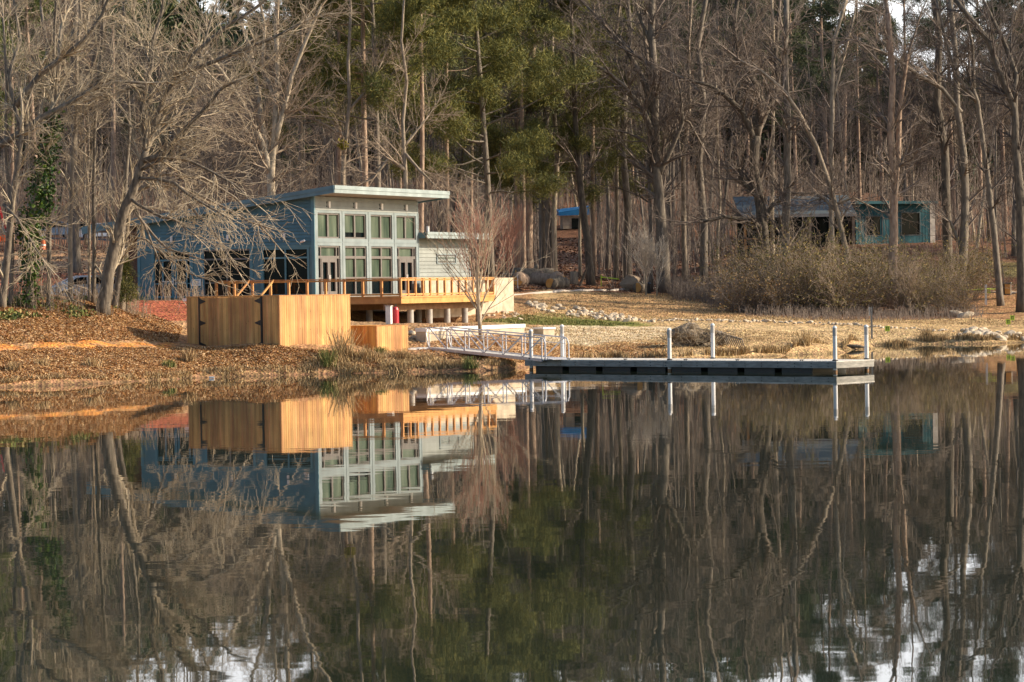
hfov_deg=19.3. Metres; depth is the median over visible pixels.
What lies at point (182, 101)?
bare tree
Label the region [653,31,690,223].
bare tree
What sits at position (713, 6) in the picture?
bare tree
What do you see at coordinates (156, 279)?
window
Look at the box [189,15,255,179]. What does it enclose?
bare tree
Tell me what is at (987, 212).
bare tree
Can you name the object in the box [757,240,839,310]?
thicket shrub
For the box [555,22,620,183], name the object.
bare tree
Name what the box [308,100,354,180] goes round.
bare tree
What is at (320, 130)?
bare tree
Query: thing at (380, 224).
window
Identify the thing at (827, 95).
bare tree
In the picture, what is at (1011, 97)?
tall hardwood
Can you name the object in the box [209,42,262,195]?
bare tree
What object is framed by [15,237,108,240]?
road
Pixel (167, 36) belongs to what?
pine tree
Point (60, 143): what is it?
bare tree
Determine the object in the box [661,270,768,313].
brush
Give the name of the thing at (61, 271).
fallen leaves
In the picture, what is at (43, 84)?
bare tree
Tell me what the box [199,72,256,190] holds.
bare tree
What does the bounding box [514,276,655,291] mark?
fallen leaves
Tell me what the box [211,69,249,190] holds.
bare tree
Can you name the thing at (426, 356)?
weed clump
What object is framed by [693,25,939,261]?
leaning hardwood
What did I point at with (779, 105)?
bare tree
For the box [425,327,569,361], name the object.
gangway
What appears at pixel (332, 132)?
bare tree
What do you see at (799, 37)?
pine tree
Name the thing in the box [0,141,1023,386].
ground
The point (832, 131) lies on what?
tall hardwood
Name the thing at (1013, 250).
bare tree
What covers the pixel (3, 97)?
pine tree
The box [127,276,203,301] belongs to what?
brush
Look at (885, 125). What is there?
bare tree
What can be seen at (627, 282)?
boulder
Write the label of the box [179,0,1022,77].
sky
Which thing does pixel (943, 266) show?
thicket shrub
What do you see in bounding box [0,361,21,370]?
weed clump
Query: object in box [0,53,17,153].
bare tree
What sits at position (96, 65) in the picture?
bare tree
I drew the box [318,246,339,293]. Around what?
window
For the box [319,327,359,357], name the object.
reed clump
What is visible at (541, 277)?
log
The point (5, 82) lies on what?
slim tree
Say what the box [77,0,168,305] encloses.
slim tree
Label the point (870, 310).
wooden post
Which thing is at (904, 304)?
thicket shrub
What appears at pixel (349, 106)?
bare hardwood
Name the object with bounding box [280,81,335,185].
bare tree
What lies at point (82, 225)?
parked car
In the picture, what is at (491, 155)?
bare tree
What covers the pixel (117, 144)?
bare tree
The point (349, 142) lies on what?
bare tree
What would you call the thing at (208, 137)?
bare tree
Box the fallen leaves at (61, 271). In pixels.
[0,245,108,293]
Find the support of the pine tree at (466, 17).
on the ground at (162, 307)
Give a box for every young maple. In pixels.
[404,169,558,339]
[477,201,536,277]
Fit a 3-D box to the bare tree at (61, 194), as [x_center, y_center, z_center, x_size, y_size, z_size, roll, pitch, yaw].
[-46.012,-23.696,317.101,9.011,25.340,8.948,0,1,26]
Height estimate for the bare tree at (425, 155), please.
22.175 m
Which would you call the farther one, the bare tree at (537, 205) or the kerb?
the bare tree at (537, 205)
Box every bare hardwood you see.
[249,0,426,196]
[296,0,498,229]
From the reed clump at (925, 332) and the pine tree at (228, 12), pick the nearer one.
the reed clump at (925, 332)
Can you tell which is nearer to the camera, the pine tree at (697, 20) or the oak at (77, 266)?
the oak at (77, 266)
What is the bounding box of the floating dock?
[525,358,873,371]
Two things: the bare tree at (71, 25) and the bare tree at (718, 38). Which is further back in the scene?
the bare tree at (71, 25)
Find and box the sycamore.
[0,0,374,314]
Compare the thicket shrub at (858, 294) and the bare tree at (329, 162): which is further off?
the bare tree at (329, 162)
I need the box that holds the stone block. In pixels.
[532,327,555,336]
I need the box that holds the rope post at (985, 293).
[963,284,988,304]
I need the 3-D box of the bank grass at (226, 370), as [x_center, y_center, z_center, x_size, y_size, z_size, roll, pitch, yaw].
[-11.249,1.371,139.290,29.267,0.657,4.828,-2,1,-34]
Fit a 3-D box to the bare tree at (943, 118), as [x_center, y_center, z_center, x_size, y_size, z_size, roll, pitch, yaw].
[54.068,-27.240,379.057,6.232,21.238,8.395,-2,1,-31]
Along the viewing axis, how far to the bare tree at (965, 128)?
367.48 m
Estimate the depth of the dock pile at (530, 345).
143.34 m
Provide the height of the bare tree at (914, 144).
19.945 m
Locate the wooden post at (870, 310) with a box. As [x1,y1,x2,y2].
[869,307,872,338]
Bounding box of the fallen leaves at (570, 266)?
[471,237,748,284]
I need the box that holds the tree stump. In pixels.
[569,271,578,284]
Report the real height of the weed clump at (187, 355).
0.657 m
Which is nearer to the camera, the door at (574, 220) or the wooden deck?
the wooden deck
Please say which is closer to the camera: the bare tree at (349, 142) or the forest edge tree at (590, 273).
the forest edge tree at (590, 273)
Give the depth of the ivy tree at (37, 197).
146.72 m
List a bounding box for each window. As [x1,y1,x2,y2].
[154,250,190,297]
[204,249,249,295]
[263,247,307,294]
[318,213,338,237]
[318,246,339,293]
[345,214,365,238]
[345,246,366,293]
[371,215,390,238]
[371,246,391,293]
[396,215,414,239]
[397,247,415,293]
[436,254,456,263]
[865,216,882,235]
[901,212,920,235]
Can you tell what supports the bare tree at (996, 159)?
on the ground at (162, 307)
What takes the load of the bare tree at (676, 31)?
on the ground at (162, 307)
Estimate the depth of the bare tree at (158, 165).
263.91 m
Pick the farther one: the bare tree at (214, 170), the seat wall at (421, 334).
the bare tree at (214, 170)
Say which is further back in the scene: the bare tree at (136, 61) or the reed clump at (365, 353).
the bare tree at (136, 61)
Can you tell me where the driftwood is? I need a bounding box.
[847,344,863,347]
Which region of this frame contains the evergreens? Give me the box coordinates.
[0,0,1023,203]
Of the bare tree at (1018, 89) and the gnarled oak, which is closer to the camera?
the gnarled oak
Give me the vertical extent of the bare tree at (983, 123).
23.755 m
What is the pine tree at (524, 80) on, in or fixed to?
on the ground at (162, 307)
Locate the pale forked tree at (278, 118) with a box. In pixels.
[138,0,346,195]
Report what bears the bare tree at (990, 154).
on the ground at (162, 307)
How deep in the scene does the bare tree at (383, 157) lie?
354.51 m
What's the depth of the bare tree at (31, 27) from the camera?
263.52 m
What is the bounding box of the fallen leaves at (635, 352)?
[526,342,666,357]
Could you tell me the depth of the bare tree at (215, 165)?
266.17 m
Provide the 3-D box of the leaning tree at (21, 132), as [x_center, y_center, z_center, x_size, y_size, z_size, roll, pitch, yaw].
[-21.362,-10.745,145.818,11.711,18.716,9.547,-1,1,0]
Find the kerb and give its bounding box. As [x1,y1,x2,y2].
[514,287,655,294]
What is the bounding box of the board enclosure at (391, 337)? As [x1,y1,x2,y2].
[351,325,407,351]
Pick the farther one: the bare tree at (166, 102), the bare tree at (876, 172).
the bare tree at (166, 102)
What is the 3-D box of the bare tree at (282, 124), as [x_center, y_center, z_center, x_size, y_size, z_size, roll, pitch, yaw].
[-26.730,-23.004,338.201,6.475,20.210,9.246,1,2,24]
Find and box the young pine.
[112,254,154,311]
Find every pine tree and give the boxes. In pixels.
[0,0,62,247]
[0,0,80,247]
[0,12,20,131]
[50,0,125,187]
[86,0,169,221]
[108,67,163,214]
[133,14,179,177]
[143,0,192,58]
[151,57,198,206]
[178,0,209,17]
[186,0,223,40]
[202,40,248,173]
[204,0,238,34]
[210,1,245,36]
[216,0,246,38]
[224,0,380,190]
[228,0,259,31]
[253,0,280,23]
[271,0,294,61]
[271,0,427,184]
[273,0,445,186]
[281,0,477,187]
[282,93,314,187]
[298,1,367,182]
[330,0,603,277]
[358,0,481,232]
[370,0,436,188]
[381,0,534,231]
[406,29,470,231]
[424,0,512,260]
[436,0,662,267]
[451,0,585,267]
[479,0,540,241]
[498,0,579,237]
[504,0,683,275]
[579,0,633,239]
[612,17,638,217]
[658,0,720,219]
[669,0,768,232]
[710,0,770,195]
[757,0,820,191]
[777,0,855,192]
[779,0,857,192]
[804,1,885,194]
[815,0,886,199]
[837,0,909,198]
[873,0,945,185]
[897,0,1003,229]
[899,0,974,198]
[942,0,1011,219]
[949,0,1023,236]
[972,0,1023,36]
[974,2,1022,202]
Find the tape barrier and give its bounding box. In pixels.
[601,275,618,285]
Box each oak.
[24,0,146,272]
[627,0,875,283]
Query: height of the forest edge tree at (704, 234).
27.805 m
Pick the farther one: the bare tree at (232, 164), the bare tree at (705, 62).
the bare tree at (705, 62)
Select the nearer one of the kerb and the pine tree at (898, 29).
the kerb
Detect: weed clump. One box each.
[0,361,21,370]
[34,358,50,365]
[82,357,102,366]
[159,359,177,366]
[180,347,199,360]
[374,346,387,353]
[393,348,413,359]
[417,352,434,358]
[460,356,480,368]
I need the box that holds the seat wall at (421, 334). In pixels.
[415,324,524,341]
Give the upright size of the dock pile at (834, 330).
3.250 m
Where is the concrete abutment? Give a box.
[408,347,439,349]
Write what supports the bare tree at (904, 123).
on the ground at (162, 307)
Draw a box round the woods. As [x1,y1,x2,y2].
[0,6,1023,203]
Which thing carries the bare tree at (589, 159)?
on the ground at (162, 307)
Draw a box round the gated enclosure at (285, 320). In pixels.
[186,294,350,345]
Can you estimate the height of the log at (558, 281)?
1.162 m
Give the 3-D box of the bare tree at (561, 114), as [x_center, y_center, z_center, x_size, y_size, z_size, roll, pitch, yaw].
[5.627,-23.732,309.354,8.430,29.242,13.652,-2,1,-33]
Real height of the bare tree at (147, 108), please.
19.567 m
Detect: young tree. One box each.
[614,222,665,294]
[635,228,676,295]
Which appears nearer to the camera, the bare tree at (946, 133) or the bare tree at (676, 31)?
the bare tree at (946, 133)
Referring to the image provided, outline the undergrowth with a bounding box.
[0,132,1023,289]
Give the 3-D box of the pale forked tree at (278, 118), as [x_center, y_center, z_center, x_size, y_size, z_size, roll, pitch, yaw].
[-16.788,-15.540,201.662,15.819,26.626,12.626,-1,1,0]
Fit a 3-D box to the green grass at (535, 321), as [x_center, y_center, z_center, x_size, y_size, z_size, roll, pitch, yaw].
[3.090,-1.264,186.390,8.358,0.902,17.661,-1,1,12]
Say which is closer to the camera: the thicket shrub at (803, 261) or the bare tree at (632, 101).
the thicket shrub at (803, 261)
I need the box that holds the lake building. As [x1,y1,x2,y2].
[81,185,488,299]
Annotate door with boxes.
[162,261,187,298]
[321,258,336,293]
[399,259,413,293]
[572,218,578,228]
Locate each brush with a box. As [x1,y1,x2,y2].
[0,267,150,318]
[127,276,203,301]
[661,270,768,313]
[706,293,983,320]
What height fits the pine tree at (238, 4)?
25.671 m
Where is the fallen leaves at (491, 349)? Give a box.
[408,324,524,353]
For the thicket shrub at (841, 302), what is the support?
on the ground at (162, 307)
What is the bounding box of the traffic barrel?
[41,240,46,250]
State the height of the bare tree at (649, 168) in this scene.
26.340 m
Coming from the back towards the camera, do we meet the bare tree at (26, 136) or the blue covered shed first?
the bare tree at (26, 136)
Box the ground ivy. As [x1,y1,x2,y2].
[0,294,127,319]
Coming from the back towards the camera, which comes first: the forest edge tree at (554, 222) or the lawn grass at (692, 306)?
the forest edge tree at (554, 222)
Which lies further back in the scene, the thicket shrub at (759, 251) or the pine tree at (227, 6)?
the pine tree at (227, 6)
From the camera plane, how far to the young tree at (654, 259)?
227.37 m
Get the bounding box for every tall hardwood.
[533,0,735,292]
[725,0,817,254]
[741,0,823,260]
[778,0,894,266]
[794,0,1013,294]
[823,0,954,308]
[902,0,987,269]
[902,0,1023,305]
[927,0,1023,312]
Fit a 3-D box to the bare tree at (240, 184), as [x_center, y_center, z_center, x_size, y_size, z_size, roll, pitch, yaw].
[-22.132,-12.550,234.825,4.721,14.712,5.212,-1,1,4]
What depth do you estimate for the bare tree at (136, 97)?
326.40 m
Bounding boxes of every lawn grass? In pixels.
[519,292,1023,325]
[523,326,1023,357]
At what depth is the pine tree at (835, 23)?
329.62 m
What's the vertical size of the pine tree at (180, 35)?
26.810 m
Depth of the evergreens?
406.51 m
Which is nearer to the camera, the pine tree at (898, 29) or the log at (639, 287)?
the log at (639, 287)
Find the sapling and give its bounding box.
[881,253,923,315]
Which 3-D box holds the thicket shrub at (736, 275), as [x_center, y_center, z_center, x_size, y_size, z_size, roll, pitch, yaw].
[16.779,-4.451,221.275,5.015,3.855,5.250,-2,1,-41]
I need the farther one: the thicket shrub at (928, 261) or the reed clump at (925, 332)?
the thicket shrub at (928, 261)
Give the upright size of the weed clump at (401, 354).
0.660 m
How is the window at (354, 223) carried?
in the lake building
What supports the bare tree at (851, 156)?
on the ground at (162, 307)
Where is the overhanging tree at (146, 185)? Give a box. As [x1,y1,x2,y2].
[118,149,306,330]
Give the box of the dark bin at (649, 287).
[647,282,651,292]
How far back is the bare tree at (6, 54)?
356.89 m
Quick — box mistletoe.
[337,139,348,149]
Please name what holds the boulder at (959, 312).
on the ground at (162, 307)
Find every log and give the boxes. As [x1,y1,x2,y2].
[510,264,554,277]
[512,272,529,285]
[529,270,564,284]
[546,275,569,287]
[632,281,644,292]
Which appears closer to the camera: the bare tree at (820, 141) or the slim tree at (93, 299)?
the slim tree at (93, 299)
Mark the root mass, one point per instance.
(690, 334)
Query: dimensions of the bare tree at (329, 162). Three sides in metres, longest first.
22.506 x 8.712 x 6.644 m
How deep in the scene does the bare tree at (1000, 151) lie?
402.30 m
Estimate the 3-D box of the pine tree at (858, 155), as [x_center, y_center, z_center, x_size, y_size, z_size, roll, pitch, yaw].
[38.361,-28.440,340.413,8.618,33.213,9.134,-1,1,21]
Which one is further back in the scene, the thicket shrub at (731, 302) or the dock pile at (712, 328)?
the thicket shrub at (731, 302)
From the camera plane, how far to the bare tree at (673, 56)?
364.06 m
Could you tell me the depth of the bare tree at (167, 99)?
359.84 m
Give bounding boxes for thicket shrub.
[688,216,777,290]
[689,244,784,312]
[709,227,802,286]
[710,243,750,281]
[710,261,755,291]
[711,222,825,297]
[722,249,807,311]
[726,234,776,273]
[728,243,824,313]
[749,221,835,298]
[751,234,807,296]
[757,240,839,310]
[762,213,884,311]
[764,228,840,261]
[765,233,832,288]
[784,229,903,317]
[797,224,886,302]
[805,243,902,313]
[810,226,871,269]
[812,220,911,306]
[814,225,928,310]
[814,234,885,294]
[853,236,910,281]
[862,232,939,278]
[863,234,948,305]
[878,260,953,314]
[882,233,942,285]
[884,251,962,316]
[896,241,984,310]
[901,265,956,302]
[906,241,956,283]
[909,232,1013,291]
[917,241,981,283]
[919,221,1016,300]
[922,237,984,298]
[929,266,992,313]
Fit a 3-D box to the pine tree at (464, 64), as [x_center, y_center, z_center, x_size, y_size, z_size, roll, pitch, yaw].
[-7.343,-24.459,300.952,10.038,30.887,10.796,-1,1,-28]
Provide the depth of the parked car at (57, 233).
289.04 m
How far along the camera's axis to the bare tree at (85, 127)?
396.66 m
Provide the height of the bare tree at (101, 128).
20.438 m
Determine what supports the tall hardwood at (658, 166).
on the ground at (162, 307)
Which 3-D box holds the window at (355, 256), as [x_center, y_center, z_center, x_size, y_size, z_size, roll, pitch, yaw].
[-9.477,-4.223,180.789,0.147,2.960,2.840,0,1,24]
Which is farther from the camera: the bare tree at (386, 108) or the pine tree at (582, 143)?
the bare tree at (386, 108)
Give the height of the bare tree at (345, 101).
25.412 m
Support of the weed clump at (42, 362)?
on the ground at (162, 307)
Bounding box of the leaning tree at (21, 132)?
[0,0,196,306]
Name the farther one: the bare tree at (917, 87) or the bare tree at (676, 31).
the bare tree at (676, 31)
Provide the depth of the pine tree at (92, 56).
359.54 m
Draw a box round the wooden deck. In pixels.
[215,277,494,323]
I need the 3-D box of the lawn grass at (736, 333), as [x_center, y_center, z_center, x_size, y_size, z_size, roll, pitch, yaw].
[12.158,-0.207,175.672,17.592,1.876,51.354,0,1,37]
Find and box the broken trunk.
[578,265,587,285]
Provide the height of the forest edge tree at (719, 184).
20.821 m
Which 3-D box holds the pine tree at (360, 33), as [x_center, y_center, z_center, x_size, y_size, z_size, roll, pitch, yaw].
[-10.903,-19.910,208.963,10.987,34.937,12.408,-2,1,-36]
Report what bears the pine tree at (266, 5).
on the ground at (162, 307)
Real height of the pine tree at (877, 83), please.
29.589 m
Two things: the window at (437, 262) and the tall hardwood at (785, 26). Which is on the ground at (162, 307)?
the tall hardwood at (785, 26)
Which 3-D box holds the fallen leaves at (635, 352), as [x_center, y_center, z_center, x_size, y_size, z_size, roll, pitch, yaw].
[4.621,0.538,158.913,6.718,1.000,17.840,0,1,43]
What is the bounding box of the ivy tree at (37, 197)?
[13,0,96,308]
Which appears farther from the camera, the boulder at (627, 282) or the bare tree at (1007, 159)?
the bare tree at (1007, 159)
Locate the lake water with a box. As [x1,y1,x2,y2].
[0,342,1023,681]
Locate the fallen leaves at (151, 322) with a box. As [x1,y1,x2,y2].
[0,297,182,343]
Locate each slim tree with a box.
[0,0,88,305]
[0,0,120,306]
[20,0,113,300]
[38,99,158,300]
[43,0,146,302]
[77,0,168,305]
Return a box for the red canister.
[392,304,398,322]
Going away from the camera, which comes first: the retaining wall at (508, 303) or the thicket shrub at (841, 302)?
the retaining wall at (508, 303)
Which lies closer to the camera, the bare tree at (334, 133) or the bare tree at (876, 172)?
the bare tree at (876, 172)
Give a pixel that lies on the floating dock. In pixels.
(722, 365)
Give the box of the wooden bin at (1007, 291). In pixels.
[1002,283,1011,294]
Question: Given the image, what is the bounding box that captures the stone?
[1006,330,1015,333]
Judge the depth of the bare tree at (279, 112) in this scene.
369.48 m
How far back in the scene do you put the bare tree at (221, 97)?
320.46 m
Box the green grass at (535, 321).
[482,313,638,325]
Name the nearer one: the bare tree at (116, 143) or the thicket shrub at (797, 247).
the thicket shrub at (797, 247)
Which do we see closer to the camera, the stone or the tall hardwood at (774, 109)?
the stone
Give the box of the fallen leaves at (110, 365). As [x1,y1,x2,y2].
[0,343,524,383]
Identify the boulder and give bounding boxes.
[619,275,639,289]
[949,310,962,315]
[958,311,974,317]
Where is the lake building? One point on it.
(354, 232)
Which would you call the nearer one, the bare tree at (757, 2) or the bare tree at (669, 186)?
the bare tree at (669, 186)
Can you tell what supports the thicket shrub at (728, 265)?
on the ground at (162, 307)
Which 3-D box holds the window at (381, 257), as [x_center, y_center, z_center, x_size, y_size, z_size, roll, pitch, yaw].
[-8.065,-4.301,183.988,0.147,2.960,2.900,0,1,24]
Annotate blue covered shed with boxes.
[557,206,589,228]
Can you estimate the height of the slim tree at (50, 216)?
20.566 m
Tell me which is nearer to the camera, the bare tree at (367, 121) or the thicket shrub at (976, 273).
the thicket shrub at (976, 273)
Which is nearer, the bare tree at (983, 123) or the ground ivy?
the ground ivy
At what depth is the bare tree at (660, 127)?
277.62 m
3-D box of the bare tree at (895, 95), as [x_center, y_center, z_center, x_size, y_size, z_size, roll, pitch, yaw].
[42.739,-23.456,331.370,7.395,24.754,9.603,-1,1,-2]
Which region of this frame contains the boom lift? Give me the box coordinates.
[0,207,5,241]
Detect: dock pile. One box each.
[529,329,532,369]
[560,324,563,356]
[667,328,671,370]
[710,323,715,358]
[832,326,837,372]
[864,325,868,370]
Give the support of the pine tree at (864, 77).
on the ground at (162, 307)
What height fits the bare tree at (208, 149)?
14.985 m
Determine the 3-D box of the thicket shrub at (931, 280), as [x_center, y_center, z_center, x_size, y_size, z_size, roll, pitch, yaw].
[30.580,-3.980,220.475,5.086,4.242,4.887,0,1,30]
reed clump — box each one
[315,346,341,366]
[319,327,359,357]
[330,329,367,357]
[353,344,377,360]
[789,329,814,345]
[919,325,936,336]
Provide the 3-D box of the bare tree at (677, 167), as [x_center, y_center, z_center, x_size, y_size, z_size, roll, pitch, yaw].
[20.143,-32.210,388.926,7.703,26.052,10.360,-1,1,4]
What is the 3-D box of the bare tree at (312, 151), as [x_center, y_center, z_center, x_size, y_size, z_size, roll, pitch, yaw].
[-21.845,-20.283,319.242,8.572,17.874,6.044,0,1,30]
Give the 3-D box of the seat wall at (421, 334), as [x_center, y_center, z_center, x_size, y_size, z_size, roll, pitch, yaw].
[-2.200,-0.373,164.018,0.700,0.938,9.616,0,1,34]
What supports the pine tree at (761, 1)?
on the ground at (162, 307)
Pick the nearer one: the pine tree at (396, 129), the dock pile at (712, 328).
the dock pile at (712, 328)
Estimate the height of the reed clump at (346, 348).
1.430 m
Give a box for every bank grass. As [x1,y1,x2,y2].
[0,357,517,383]
[300,349,464,373]
[575,332,1023,357]
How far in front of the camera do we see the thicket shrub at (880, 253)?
229.02 m
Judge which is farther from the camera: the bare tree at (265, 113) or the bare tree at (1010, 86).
the bare tree at (265, 113)
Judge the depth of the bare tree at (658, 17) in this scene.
261.02 m
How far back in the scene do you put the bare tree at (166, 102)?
389.96 m
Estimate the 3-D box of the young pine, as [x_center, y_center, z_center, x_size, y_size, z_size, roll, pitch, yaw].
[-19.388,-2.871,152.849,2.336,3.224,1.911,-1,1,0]
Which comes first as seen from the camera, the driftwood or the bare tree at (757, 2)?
the driftwood
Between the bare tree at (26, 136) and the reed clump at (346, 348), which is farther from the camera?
the bare tree at (26, 136)
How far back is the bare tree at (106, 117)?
339.03 m
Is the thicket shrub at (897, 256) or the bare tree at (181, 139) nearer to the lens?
the thicket shrub at (897, 256)
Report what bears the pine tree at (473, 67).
on the ground at (162, 307)
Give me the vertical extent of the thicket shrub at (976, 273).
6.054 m
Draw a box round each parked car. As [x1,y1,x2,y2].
[41,221,79,235]
[51,275,114,295]
[58,222,98,237]
[79,223,109,238]
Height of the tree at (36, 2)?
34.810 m
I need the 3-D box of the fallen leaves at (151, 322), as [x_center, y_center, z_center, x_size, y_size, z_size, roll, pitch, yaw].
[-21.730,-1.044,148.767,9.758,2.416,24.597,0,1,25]
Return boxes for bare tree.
[0,0,41,166]
[0,0,48,192]
[0,5,32,188]
[0,5,35,103]
[0,27,40,214]
[0,49,69,200]
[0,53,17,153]
[0,60,17,219]
[1,0,61,191]
[4,0,70,243]
[8,5,52,195]
[17,0,84,192]
[26,2,72,198]
[32,3,63,181]
[35,13,69,198]
[36,7,106,220]
[37,0,150,244]
[38,0,115,64]
[39,1,109,214]
[58,29,97,181]
[71,1,109,182]
[78,0,149,173]
[85,72,110,192]
[89,13,158,221]
[89,56,140,217]
[92,23,156,203]
[97,100,150,191]
[98,71,126,189]
[103,0,171,163]
[108,70,164,213]
[108,75,153,186]
[117,52,169,205]
[117,57,181,216]
[122,77,174,213]
[138,65,177,166]
[141,33,185,191]
[149,53,209,203]
[152,48,177,178]
[152,86,208,207]
[153,81,203,209]
[172,71,237,204]
[174,115,239,208]
[175,81,233,202]
[179,76,207,195]
[179,80,213,205]
[181,70,224,197]
[183,86,235,200]
[184,46,226,177]
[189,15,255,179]
[192,47,232,173]
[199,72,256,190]
[199,90,256,203]
[201,64,251,191]
[203,48,242,198]
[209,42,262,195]
[210,60,256,182]
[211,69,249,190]
[211,103,263,201]
[220,91,278,196]
[234,68,287,194]
[247,55,285,194]
[254,57,291,183]
[263,87,320,196]
[264,57,298,160]
[279,9,373,178]
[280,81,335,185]
[283,97,336,190]
[285,29,355,184]
[287,15,370,182]
[306,93,344,155]
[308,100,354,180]
[310,9,388,185]
[313,98,360,145]
[323,26,373,180]
[324,0,411,187]
[327,31,437,186]
[328,39,373,185]
[345,29,402,184]
[353,21,416,146]
[360,35,428,187]
[369,49,409,187]
[390,0,511,231]
[394,9,474,231]
[407,74,466,231]
[408,4,470,188]
[417,64,461,215]
[433,34,489,226]
[435,40,511,199]
[454,0,555,276]
[469,70,550,200]
[481,73,531,251]
[536,110,574,247]
[545,0,647,218]
[546,0,584,227]
[550,19,589,215]
[555,0,638,268]
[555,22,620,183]
[563,12,596,239]
[577,0,693,291]
[579,19,589,187]
[583,24,602,234]
[584,0,684,267]
[587,0,679,251]
[596,0,677,161]
[606,7,685,262]
[609,90,661,208]
[615,3,685,128]
[627,0,719,252]
[627,15,684,225]
[627,45,673,170]
[634,3,676,211]
[644,0,696,240]
[644,0,730,241]
[644,12,690,201]
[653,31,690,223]
[655,2,701,208]
[656,13,682,181]
[657,1,686,82]
[662,2,716,179]
[665,0,712,193]
[668,0,781,247]
[675,0,756,260]
[680,0,740,161]
[682,0,730,155]
[684,20,731,180]
[715,30,783,176]
[721,0,780,224]
[722,0,814,63]
[754,68,781,179]
[764,19,803,187]
[775,29,837,189]
[789,17,854,168]
[791,74,840,178]
[802,43,880,194]
[803,28,873,196]
[819,61,873,146]
[821,45,862,169]
[828,70,875,191]
[840,3,899,196]
[842,51,887,194]
[851,0,952,200]
[852,86,906,200]
[864,61,915,197]
[866,0,933,200]
[866,39,901,192]
[871,19,928,169]
[879,39,930,200]
[881,12,934,176]
[897,59,937,200]
[900,79,936,198]
[908,5,989,236]
[910,51,964,158]
[911,12,980,239]
[919,72,974,198]
[921,50,959,199]
[926,47,988,158]
[947,0,1022,240]
[961,0,1023,261]
[963,46,1004,162]
[966,1,1023,276]
[974,0,1023,188]
[976,10,1023,256]
[977,30,1023,183]
[981,3,1023,167]
[986,65,1019,208]
[990,114,1010,201]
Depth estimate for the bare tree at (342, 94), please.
272.76 m
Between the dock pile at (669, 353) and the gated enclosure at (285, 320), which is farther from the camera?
the gated enclosure at (285, 320)
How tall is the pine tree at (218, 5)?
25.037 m
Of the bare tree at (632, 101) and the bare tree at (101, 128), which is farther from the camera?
the bare tree at (101, 128)
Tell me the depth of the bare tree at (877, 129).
395.06 m
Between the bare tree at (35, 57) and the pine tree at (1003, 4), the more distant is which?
the bare tree at (35, 57)
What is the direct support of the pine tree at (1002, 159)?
on the ground at (162, 307)
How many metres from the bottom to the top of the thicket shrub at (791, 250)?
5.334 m
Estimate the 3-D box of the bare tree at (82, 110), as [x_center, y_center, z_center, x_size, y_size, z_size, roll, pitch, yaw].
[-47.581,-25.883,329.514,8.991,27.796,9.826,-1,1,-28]
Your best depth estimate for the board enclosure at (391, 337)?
149.20 m
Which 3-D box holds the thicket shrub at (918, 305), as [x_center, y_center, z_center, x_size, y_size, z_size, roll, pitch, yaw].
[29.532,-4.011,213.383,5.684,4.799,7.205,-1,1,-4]
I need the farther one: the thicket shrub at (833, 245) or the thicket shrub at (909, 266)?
the thicket shrub at (833, 245)
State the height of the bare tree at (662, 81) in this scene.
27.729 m
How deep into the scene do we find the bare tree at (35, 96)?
373.01 m
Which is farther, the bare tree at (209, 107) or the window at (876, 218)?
the bare tree at (209, 107)
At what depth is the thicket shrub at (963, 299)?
212.56 m
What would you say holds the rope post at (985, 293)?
on the ground at (162, 307)
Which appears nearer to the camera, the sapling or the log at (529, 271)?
the sapling
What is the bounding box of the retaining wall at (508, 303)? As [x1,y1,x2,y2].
[421,278,513,318]
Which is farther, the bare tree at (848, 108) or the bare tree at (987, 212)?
the bare tree at (848, 108)
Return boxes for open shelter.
[733,195,855,260]
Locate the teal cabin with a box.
[847,201,936,244]
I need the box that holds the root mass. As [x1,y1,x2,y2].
[659,316,744,347]
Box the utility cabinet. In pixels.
[385,305,392,323]
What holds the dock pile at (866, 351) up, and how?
in the lake water
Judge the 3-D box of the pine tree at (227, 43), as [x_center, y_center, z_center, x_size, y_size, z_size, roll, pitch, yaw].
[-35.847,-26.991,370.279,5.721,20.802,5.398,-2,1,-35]
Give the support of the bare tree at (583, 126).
on the ground at (162, 307)
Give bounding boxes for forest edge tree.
[498,1,577,267]
[502,9,546,267]
[507,0,571,268]
[524,0,604,270]
[534,0,623,285]
[550,11,607,275]
[580,0,674,278]
[581,0,666,279]
[657,0,731,284]
[657,0,740,279]
[659,34,765,275]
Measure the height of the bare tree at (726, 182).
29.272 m
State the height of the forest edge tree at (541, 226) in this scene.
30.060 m
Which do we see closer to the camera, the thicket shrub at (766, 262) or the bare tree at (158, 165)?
the thicket shrub at (766, 262)
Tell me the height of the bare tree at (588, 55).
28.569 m
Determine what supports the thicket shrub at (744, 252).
on the ground at (162, 307)
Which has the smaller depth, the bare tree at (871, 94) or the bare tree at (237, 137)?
the bare tree at (237, 137)
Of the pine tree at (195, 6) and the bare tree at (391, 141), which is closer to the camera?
the bare tree at (391, 141)
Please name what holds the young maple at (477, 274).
on the ground at (162, 307)
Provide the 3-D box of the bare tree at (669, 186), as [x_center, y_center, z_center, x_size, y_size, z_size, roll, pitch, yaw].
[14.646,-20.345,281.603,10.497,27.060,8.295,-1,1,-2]
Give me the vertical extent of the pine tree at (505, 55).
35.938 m
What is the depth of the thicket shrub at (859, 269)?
215.70 m
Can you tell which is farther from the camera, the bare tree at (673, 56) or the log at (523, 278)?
the bare tree at (673, 56)
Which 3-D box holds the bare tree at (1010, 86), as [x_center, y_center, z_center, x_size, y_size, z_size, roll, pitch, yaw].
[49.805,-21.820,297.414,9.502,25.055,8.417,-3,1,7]

